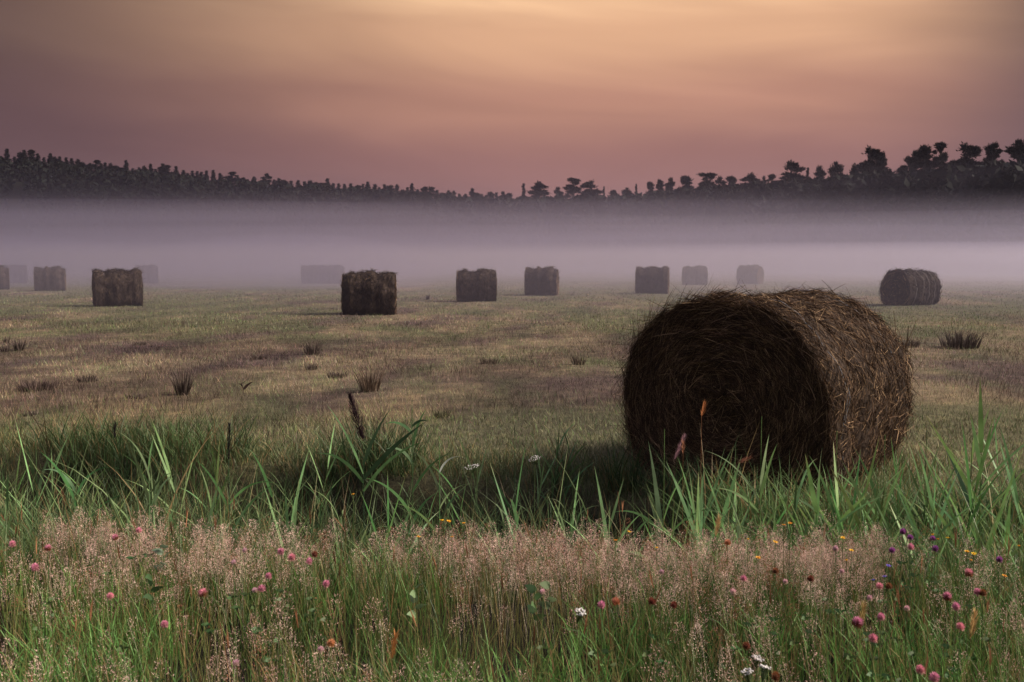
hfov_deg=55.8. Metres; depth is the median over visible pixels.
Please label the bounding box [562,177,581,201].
pine tree
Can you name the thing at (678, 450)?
grass stalk
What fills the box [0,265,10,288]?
hay bale
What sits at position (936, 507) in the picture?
reed plant
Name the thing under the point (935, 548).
knapweed flower
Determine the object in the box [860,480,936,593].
reed plant
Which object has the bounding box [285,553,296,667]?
clover flower
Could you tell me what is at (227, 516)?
reed plant
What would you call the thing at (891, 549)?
knapweed flower
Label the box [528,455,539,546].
yarrow flower
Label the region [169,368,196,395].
rush tuft
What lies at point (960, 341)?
rush tuft
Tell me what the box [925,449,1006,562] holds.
reed plant
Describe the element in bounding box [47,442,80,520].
reed plant
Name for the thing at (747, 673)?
white flower
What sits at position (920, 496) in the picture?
reed plant
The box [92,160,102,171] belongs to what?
pine tree
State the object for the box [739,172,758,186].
pine tree
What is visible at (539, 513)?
reed plant
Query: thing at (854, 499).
reed plant
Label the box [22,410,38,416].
rush tuft
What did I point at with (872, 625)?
blue flower
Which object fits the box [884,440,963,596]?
reed plant
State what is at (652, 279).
hay bale
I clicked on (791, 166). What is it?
pine tree
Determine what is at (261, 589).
clover flower
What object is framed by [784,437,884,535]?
reed plant
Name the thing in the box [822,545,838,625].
clover flower
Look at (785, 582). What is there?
clover flower
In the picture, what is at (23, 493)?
reed plant
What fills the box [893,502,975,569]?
reed plant
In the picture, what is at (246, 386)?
withered weed
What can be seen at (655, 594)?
yellow flower
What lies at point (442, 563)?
yellow flower
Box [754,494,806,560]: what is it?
reed plant
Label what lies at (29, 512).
reed plant
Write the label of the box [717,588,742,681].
clover flower
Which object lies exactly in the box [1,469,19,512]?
reed plant
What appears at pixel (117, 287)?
hay bale
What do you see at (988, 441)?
reed plant
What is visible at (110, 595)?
clover flower
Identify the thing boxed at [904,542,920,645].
clover flower
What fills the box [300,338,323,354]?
rush tuft
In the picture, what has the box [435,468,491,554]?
reed plant
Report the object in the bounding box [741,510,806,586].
reed plant
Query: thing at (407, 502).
reed plant
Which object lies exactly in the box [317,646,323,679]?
clover flower
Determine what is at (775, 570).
clover flower
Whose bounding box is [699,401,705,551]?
dry stalk
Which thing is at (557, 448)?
reed plant
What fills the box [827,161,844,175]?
broadleaf tree
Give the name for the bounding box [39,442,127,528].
reed plant
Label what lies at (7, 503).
reed plant
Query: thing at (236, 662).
clover flower
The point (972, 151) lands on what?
pine tree
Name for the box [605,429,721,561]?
reed plant
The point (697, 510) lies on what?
reed plant
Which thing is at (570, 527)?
reed plant
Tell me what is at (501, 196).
broadleaf tree
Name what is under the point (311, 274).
hay bale
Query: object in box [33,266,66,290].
hay bale
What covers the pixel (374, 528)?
reed plant
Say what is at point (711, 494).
reed plant
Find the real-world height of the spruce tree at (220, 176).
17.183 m
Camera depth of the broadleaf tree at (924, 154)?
181.07 m
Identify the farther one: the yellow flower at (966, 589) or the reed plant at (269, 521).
the reed plant at (269, 521)
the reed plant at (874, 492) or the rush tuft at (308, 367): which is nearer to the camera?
the reed plant at (874, 492)
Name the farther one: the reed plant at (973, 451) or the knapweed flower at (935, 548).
the reed plant at (973, 451)
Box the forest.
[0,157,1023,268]
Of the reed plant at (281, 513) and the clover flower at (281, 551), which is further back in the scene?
the reed plant at (281, 513)
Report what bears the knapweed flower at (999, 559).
on the ground at (962, 269)
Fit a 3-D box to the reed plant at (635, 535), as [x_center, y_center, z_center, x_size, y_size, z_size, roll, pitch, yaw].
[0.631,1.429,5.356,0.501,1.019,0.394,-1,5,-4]
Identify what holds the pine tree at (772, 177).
on the ground at (962, 269)
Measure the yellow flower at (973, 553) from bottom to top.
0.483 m
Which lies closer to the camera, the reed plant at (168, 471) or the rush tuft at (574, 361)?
the reed plant at (168, 471)
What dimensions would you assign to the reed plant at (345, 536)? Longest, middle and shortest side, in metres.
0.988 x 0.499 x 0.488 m
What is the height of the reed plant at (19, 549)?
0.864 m
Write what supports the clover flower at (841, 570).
on the ground at (962, 269)
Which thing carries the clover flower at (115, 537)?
on the ground at (962, 269)
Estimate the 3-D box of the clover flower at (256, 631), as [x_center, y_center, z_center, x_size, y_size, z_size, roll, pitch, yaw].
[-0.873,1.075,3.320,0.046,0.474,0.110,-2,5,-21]
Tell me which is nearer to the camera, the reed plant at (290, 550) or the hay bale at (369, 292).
the reed plant at (290, 550)
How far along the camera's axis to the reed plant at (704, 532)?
5.37 m
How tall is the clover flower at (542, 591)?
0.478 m
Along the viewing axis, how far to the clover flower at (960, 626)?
3.08 m
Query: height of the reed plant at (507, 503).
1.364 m
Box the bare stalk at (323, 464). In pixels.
[322,384,324,548]
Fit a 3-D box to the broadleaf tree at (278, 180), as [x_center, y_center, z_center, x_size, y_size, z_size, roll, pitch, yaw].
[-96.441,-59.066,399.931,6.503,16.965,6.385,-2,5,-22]
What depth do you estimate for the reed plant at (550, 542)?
5.61 m
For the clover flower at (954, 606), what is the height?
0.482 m
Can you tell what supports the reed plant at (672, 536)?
on the ground at (962, 269)
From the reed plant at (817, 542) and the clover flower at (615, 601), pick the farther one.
the reed plant at (817, 542)
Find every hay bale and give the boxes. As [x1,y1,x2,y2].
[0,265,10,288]
[4,264,27,282]
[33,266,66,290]
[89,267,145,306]
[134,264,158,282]
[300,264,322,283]
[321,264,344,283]
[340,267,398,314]
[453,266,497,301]
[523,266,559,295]
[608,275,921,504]
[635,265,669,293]
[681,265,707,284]
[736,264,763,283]
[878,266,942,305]
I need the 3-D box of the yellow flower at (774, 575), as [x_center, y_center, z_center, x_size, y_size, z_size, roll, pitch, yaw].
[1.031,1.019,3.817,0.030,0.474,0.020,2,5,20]
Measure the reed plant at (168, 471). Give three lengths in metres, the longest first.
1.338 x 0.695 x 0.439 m
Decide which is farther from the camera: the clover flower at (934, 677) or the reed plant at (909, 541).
the reed plant at (909, 541)
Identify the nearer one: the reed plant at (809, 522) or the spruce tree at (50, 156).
the reed plant at (809, 522)
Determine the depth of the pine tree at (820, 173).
210.57 m
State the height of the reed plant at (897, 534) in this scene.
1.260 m
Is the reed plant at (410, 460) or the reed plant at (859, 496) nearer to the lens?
the reed plant at (859, 496)
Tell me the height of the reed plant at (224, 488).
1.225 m
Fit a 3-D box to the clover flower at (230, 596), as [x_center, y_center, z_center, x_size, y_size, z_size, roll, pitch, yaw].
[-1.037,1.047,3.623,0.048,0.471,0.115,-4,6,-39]
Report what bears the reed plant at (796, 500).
on the ground at (962, 269)
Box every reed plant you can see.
[0,424,62,542]
[0,469,39,590]
[0,497,45,576]
[1,450,35,534]
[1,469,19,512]
[1,488,44,537]
[2,522,55,584]
[5,487,34,539]
[12,458,35,536]
[25,433,51,532]
[36,467,72,535]
[36,508,96,567]
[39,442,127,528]
[42,433,77,523]
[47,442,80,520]
[60,470,102,526]
[62,496,93,572]
[75,466,109,532]
[109,432,182,571]
[110,439,181,532]
[112,420,116,507]
[119,437,161,524]
[124,421,203,540]
[140,448,180,521]
[153,473,242,574]
[167,507,235,559]
[181,473,236,539]
[190,437,250,548]
[191,439,245,543]
[201,422,280,570]
[216,485,237,532]
[245,486,305,560]
[254,503,284,545]
[257,451,336,570]
[262,482,329,600]
[266,469,296,530]
[266,511,320,594]
[299,420,359,540]
[299,481,334,564]
[311,481,340,554]
[313,540,358,587]
[314,490,362,569]
[318,391,427,562]
[326,502,384,592]
[334,501,414,605]
[334,504,386,575]
[340,492,366,559]
[345,474,404,599]
[367,409,452,580]
[369,492,451,588]
[388,501,430,559]
[389,507,405,546]
[390,481,476,603]
[393,523,439,580]
[395,447,464,574]
[397,476,420,537]
[428,476,471,581]
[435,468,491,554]
[447,432,497,557]
[447,505,466,597]
[457,485,484,540]
[459,508,521,583]
[462,513,494,580]
[463,464,547,597]
[471,500,499,540]
[477,506,526,599]
[478,490,532,574]
[487,446,525,576]
[516,437,558,552]
[519,482,561,548]
[529,424,578,530]
[531,516,566,573]
[536,428,595,530]
[536,462,594,564]
[542,499,578,572]
[544,466,570,530]
[546,501,586,595]
[548,470,602,559]
[550,515,588,605]
[567,466,641,602]
[572,512,614,597]
[584,506,627,569]
[588,518,654,564]
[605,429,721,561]
[634,472,741,606]
[636,480,681,570]
[642,456,766,582]
[642,518,659,565]
[646,464,735,592]
[653,502,706,602]
[658,489,726,585]
[660,499,675,552]
[667,451,739,586]
[671,508,745,585]
[672,459,725,564]
[681,494,752,554]
[685,482,769,586]
[686,465,755,576]
[702,417,792,559]
[705,473,807,576]
[722,526,765,584]
[725,503,811,569]
[736,460,850,598]
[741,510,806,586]
[748,518,782,610]
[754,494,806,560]
[761,501,800,580]
[763,455,897,594]
[763,512,820,587]
[780,498,848,612]
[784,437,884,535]
[790,494,885,557]
[798,443,897,579]
[798,450,878,587]
[804,521,906,590]
[813,484,884,582]
[819,439,904,581]
[825,480,862,537]
[831,511,869,570]
[838,472,901,569]
[839,442,928,542]
[851,499,918,578]
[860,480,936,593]
[880,440,919,549]
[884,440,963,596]
[886,429,939,563]
[886,501,945,620]
[889,510,954,575]
[892,500,954,573]
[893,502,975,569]
[894,440,988,612]
[902,523,977,595]
[912,476,948,533]
[913,405,1013,570]
[919,381,1023,598]
[919,502,968,562]
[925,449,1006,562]
[927,406,1013,602]
[929,503,997,598]
[948,511,1022,569]
[953,502,1022,593]
[961,419,1022,552]
[962,425,1023,575]
[964,537,1003,593]
[969,503,1016,580]
[976,509,1023,601]
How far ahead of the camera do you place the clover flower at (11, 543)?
3.85 m
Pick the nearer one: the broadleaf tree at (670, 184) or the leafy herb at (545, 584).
the leafy herb at (545, 584)
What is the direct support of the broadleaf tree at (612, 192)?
on the ground at (962, 269)
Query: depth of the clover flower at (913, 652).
3.13 m
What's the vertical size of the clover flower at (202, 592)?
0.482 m
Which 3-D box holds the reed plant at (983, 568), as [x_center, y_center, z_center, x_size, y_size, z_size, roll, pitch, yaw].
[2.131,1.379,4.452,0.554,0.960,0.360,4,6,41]
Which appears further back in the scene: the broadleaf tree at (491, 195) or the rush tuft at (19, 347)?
the broadleaf tree at (491, 195)
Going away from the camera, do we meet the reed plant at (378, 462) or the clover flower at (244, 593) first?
the clover flower at (244, 593)
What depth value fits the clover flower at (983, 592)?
3.27 m
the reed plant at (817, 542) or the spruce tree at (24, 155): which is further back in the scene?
the spruce tree at (24, 155)
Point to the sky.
(484, 96)
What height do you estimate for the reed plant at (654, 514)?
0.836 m
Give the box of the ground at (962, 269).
[0,179,1023,681]
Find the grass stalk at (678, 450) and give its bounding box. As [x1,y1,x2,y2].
[673,434,687,528]
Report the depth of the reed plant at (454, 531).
6.22 m
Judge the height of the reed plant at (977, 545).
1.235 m
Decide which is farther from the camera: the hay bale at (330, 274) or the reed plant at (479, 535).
the hay bale at (330, 274)
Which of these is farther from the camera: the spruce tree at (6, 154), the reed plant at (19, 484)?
the spruce tree at (6, 154)
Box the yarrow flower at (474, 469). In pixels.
[464,464,478,589]
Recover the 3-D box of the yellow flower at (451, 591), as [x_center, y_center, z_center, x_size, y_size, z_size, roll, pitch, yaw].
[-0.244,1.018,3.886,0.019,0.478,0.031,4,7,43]
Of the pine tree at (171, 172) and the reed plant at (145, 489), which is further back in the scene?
the pine tree at (171, 172)
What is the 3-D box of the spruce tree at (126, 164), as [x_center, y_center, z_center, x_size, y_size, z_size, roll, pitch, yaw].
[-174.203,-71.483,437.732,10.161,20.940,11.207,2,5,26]
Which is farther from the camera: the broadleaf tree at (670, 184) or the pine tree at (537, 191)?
the pine tree at (537, 191)
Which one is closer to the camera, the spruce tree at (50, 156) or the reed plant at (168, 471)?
the reed plant at (168, 471)
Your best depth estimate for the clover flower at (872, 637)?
2.98 m
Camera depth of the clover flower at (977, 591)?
3.28 m
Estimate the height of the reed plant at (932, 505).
1.098 m
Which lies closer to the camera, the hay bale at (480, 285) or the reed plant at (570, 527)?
the reed plant at (570, 527)
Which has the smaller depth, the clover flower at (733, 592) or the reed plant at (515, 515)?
the clover flower at (733, 592)
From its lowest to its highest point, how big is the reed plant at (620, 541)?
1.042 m
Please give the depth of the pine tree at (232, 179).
402.95 m
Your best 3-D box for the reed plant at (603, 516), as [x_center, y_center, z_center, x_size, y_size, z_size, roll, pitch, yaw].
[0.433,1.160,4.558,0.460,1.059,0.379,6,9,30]
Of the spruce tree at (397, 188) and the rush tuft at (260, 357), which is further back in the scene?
the spruce tree at (397, 188)
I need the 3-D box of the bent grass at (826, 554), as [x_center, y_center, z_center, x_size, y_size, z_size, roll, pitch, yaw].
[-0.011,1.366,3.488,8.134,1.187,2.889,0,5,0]
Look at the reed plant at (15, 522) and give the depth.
5.65 m
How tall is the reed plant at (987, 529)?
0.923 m
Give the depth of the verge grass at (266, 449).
7.29 m
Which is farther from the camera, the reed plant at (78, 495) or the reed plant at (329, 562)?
the reed plant at (78, 495)
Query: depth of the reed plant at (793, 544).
4.74 m
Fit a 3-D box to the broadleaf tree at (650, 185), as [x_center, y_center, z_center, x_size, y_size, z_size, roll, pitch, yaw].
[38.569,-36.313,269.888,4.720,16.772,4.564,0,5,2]
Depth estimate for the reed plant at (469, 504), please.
6.60 m
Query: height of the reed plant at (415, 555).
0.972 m
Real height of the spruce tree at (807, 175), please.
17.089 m
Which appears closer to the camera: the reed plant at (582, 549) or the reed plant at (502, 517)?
the reed plant at (582, 549)
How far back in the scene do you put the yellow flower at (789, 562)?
3.93 m
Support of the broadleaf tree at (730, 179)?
on the ground at (962, 269)
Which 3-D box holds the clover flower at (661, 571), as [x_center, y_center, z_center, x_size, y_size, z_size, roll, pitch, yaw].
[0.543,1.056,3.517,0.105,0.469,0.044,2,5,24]
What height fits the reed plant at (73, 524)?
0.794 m
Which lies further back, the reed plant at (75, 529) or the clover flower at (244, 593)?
the reed plant at (75, 529)
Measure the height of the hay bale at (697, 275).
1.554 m
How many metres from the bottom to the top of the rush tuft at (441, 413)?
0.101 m
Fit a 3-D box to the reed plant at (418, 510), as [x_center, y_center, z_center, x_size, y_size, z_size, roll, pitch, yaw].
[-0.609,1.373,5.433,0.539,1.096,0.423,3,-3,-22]
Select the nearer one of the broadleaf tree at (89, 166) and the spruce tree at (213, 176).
the spruce tree at (213, 176)
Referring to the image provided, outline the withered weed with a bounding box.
[239,381,251,393]
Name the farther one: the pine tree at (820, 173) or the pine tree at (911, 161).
the pine tree at (820, 173)
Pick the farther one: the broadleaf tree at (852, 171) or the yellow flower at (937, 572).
the broadleaf tree at (852, 171)
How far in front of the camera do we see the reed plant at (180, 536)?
4.69 m
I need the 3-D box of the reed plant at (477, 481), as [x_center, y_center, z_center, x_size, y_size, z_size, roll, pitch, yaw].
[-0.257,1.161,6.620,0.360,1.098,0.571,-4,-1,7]
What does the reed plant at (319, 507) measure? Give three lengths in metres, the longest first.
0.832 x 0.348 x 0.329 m
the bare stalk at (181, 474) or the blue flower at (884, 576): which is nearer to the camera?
the blue flower at (884, 576)
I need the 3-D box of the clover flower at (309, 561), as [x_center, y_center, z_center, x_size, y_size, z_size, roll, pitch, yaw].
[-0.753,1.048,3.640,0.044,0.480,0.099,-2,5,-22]
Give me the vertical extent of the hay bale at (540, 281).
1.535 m
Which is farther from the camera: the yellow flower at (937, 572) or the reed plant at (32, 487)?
the reed plant at (32, 487)
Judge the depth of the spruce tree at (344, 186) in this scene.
385.06 m
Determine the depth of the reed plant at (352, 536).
5.77 m
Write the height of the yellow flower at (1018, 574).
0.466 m
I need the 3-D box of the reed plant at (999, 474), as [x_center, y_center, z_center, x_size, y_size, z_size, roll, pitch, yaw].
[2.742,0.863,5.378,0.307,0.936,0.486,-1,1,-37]
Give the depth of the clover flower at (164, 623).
3.00 m
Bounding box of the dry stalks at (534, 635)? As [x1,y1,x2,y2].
[0,487,1023,681]
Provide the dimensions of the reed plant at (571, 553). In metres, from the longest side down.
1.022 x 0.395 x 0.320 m
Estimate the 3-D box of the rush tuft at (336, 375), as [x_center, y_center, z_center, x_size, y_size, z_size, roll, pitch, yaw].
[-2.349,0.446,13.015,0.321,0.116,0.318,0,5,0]
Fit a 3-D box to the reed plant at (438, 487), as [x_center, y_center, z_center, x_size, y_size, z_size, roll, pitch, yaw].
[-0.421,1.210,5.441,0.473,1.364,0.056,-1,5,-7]
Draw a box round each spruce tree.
[3,148,11,161]
[12,156,18,178]
[17,150,27,179]
[46,153,54,165]
[102,162,108,170]
[123,160,130,170]
[203,170,209,180]
[209,170,216,185]
[215,173,223,200]
[295,180,300,189]
[336,184,346,220]
[394,184,399,191]
[409,183,415,191]
[521,183,525,197]
[805,167,809,180]
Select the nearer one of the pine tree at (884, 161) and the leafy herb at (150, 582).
the leafy herb at (150, 582)
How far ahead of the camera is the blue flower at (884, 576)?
3.39 m
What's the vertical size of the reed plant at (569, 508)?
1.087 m
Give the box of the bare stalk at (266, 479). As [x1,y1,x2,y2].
[252,418,276,571]
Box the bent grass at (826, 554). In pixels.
[0,505,1023,681]
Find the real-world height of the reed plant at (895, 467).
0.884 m
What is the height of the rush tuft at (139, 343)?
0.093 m
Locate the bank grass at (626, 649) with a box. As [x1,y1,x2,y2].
[0,493,1023,681]
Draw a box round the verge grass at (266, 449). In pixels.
[0,412,1023,574]
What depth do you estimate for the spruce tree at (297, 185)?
399.09 m
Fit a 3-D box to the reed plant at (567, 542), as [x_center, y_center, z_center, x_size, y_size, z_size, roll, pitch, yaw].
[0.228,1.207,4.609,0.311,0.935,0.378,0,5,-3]
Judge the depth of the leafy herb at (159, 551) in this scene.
4.05 m
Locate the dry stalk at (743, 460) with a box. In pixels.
[735,454,751,542]
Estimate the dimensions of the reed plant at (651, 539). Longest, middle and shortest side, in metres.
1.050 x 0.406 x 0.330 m
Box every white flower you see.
[575,607,585,681]
[740,668,753,681]
[751,655,763,677]
[759,664,770,681]
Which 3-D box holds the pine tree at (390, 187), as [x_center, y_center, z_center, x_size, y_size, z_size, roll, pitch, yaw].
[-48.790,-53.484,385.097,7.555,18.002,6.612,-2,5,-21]
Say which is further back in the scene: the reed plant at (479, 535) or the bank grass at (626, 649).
the reed plant at (479, 535)
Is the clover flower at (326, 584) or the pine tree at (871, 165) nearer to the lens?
the clover flower at (326, 584)
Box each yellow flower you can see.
[353,493,354,555]
[417,535,421,612]
[440,519,444,613]
[447,520,449,638]
[449,536,452,650]
[462,522,468,641]
[612,539,615,638]
[655,547,658,635]
[747,538,748,603]
[755,556,759,637]
[768,541,777,651]
[782,524,785,618]
[787,522,791,631]
[838,536,845,637]
[845,559,849,681]
[846,549,852,644]
[937,538,938,648]
[946,537,949,638]
[964,550,969,631]
[968,559,972,627]
[971,552,976,621]
[1003,575,1006,656]
[1017,545,1019,621]
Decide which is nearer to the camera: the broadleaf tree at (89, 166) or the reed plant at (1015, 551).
the reed plant at (1015, 551)
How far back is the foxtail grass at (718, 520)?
4.20 m
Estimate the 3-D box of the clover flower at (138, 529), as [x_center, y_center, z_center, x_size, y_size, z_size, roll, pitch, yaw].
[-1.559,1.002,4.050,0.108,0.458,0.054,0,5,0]
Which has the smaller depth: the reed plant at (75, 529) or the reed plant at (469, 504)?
the reed plant at (75, 529)
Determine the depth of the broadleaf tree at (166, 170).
418.86 m
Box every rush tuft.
[0,343,10,351]
[1,337,10,342]
[11,338,25,350]
[15,379,59,391]
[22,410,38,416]
[76,374,98,382]
[124,389,151,398]
[134,341,145,344]
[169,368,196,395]
[249,353,267,359]
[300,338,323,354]
[305,363,317,369]
[326,370,349,378]
[348,368,384,391]
[432,408,451,417]
[479,358,498,364]
[570,352,588,364]
[902,339,921,347]
[934,330,983,348]
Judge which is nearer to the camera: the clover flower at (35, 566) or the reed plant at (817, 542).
the clover flower at (35, 566)
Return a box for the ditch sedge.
[0,401,1023,628]
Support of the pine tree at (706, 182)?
on the ground at (962, 269)
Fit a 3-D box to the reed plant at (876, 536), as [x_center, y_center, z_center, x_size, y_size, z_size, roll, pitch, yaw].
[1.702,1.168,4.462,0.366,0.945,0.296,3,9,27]
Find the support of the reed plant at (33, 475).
on the ground at (962, 269)
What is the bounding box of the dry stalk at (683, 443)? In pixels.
[681,439,685,515]
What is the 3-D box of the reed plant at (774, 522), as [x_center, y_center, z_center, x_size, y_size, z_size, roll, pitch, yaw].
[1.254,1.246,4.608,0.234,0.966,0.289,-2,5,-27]
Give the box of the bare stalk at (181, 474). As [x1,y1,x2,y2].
[179,424,183,533]
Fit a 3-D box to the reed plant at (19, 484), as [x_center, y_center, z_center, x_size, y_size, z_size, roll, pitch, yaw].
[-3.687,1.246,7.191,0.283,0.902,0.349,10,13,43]
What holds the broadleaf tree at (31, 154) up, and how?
on the ground at (962, 269)
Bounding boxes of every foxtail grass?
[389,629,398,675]
[714,512,720,567]
[859,600,867,666]
[969,607,978,654]
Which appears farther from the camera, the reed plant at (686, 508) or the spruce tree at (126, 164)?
the spruce tree at (126, 164)
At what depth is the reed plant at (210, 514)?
4.72 m
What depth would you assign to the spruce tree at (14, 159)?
447.36 m
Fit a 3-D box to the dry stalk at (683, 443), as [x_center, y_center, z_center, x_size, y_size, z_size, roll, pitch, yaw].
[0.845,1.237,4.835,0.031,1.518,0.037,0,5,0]
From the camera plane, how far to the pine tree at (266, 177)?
414.64 m
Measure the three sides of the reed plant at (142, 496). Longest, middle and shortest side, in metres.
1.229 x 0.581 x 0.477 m
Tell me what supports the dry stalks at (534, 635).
on the ground at (962, 269)
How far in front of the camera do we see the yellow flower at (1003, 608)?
3.40 m
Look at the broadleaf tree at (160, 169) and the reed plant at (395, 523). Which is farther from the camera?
the broadleaf tree at (160, 169)
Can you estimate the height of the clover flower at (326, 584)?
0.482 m
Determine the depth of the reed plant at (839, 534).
4.59 m
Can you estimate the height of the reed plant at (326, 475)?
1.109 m
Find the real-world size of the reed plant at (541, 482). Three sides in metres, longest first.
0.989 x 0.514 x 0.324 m
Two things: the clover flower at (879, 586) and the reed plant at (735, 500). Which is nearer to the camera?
the clover flower at (879, 586)
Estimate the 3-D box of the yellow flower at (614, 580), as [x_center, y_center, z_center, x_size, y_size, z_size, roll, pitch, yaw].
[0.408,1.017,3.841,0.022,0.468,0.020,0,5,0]
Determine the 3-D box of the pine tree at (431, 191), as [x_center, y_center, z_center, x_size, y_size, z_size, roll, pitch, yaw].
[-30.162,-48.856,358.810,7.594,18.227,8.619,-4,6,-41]
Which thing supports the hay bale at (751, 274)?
on the ground at (962, 269)
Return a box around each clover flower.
[8,541,27,629]
[31,562,52,658]
[44,545,60,637]
[96,592,128,679]
[102,534,123,612]
[126,527,152,617]
[153,620,167,681]
[198,588,217,681]
[227,559,242,671]
[233,659,238,681]
[240,548,260,661]
[250,588,262,681]
[258,585,275,675]
[263,573,283,673]
[276,548,288,647]
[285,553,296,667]
[301,550,317,661]
[305,557,318,674]
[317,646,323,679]
[320,579,332,673]
[327,639,343,681]
[536,589,549,681]
[588,601,612,681]
[610,596,622,677]
[642,597,658,681]
[648,569,675,673]
[656,601,676,681]
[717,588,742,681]
[725,539,738,625]
[730,642,749,681]
[740,575,755,680]
[768,567,780,680]
[771,671,779,681]
[776,579,799,669]
[801,575,816,680]
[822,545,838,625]
[825,568,846,680]
[844,616,862,681]
[862,594,883,681]
[863,582,889,680]
[867,612,896,681]
[868,632,878,681]
[871,582,903,680]
[895,605,922,681]
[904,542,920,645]
[915,664,925,679]
[928,672,939,681]
[940,591,953,681]
[944,602,960,681]
[955,622,964,681]
[958,568,975,652]
[965,588,980,670]
[979,588,996,681]
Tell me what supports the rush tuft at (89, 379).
on the ground at (962, 269)
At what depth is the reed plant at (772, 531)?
4.89 m
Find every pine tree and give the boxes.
[16,152,26,160]
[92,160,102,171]
[115,167,126,191]
[167,170,178,180]
[226,171,238,192]
[260,173,271,182]
[384,185,394,192]
[423,186,436,196]
[525,180,549,202]
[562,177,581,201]
[580,179,603,198]
[656,179,664,191]
[697,172,716,188]
[715,175,726,187]
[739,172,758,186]
[766,173,776,183]
[773,160,805,183]
[814,166,826,177]
[853,145,888,174]
[876,150,888,171]
[894,149,921,172]
[930,141,948,168]
[945,141,982,168]
[981,141,1005,163]
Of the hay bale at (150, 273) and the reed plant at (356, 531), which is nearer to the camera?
the reed plant at (356, 531)
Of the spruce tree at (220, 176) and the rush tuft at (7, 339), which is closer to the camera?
the rush tuft at (7, 339)
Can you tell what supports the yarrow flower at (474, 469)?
on the ground at (962, 269)
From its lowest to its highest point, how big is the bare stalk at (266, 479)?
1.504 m
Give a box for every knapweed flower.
[877,547,895,659]
[893,528,907,619]
[899,534,914,628]
[924,535,943,622]
[931,545,944,641]
[992,556,1010,642]
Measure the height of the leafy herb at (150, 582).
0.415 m
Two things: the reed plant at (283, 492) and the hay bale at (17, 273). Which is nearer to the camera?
the reed plant at (283, 492)
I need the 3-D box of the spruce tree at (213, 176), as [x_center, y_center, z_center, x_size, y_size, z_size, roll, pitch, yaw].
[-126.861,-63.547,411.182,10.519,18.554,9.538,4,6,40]
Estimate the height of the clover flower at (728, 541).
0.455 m
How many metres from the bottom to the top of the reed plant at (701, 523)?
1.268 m
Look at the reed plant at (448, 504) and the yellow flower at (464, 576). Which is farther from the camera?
the reed plant at (448, 504)
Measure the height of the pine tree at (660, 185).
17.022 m
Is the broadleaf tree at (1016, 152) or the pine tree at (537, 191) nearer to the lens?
the broadleaf tree at (1016, 152)
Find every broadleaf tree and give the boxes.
[27,149,34,161]
[86,163,95,179]
[157,163,164,175]
[161,165,171,173]
[275,178,280,184]
[420,186,428,194]
[468,188,475,200]
[488,192,494,198]
[498,191,505,199]
[554,187,563,194]
[608,189,616,197]
[622,187,631,194]
[646,181,654,193]
[665,177,674,191]
[677,175,694,195]
[726,176,736,183]
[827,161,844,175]
[849,163,857,174]
[914,144,935,172]
[1003,138,1023,161]
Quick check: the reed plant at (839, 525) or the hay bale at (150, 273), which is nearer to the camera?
the reed plant at (839, 525)
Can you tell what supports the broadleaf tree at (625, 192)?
on the ground at (962, 269)
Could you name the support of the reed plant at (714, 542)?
on the ground at (962, 269)
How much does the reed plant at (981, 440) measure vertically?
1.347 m
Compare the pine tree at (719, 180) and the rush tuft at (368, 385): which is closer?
the rush tuft at (368, 385)
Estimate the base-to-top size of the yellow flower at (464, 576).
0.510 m
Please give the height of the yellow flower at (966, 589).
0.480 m
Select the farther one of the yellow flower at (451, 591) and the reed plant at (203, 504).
the reed plant at (203, 504)
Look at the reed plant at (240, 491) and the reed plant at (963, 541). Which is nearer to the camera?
the reed plant at (963, 541)
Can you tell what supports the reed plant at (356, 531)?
on the ground at (962, 269)
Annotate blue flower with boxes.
[871,579,875,681]
[882,575,885,681]
[886,564,891,673]
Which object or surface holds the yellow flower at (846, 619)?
on the ground at (962, 269)
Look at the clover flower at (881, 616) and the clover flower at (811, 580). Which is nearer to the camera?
the clover flower at (881, 616)
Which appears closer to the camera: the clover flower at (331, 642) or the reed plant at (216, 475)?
the clover flower at (331, 642)
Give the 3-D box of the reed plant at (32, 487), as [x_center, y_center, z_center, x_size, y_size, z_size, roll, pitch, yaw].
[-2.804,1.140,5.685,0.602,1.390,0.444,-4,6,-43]
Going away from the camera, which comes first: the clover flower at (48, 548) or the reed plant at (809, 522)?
the clover flower at (48, 548)
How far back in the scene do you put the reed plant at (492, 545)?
5.84 m
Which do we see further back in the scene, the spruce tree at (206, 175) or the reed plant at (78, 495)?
the spruce tree at (206, 175)
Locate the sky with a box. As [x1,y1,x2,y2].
[0,0,1023,199]
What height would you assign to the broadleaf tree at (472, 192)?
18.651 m
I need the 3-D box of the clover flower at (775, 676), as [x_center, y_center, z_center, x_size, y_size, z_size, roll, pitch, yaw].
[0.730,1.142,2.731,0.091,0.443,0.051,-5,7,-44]
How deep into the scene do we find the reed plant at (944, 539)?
4.19 m
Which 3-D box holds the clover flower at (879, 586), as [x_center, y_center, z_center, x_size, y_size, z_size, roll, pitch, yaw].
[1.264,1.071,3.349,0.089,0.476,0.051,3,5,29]
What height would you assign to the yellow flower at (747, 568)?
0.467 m
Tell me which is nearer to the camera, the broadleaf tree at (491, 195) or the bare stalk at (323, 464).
the bare stalk at (323, 464)
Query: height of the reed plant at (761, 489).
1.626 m
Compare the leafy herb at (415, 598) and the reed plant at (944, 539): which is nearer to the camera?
the leafy herb at (415, 598)
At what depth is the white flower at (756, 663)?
2.81 m
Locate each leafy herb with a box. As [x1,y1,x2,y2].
[143,569,162,665]
[152,539,169,614]
[407,578,426,673]
[525,581,545,674]
[538,577,556,665]
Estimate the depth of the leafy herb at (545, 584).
3.58 m

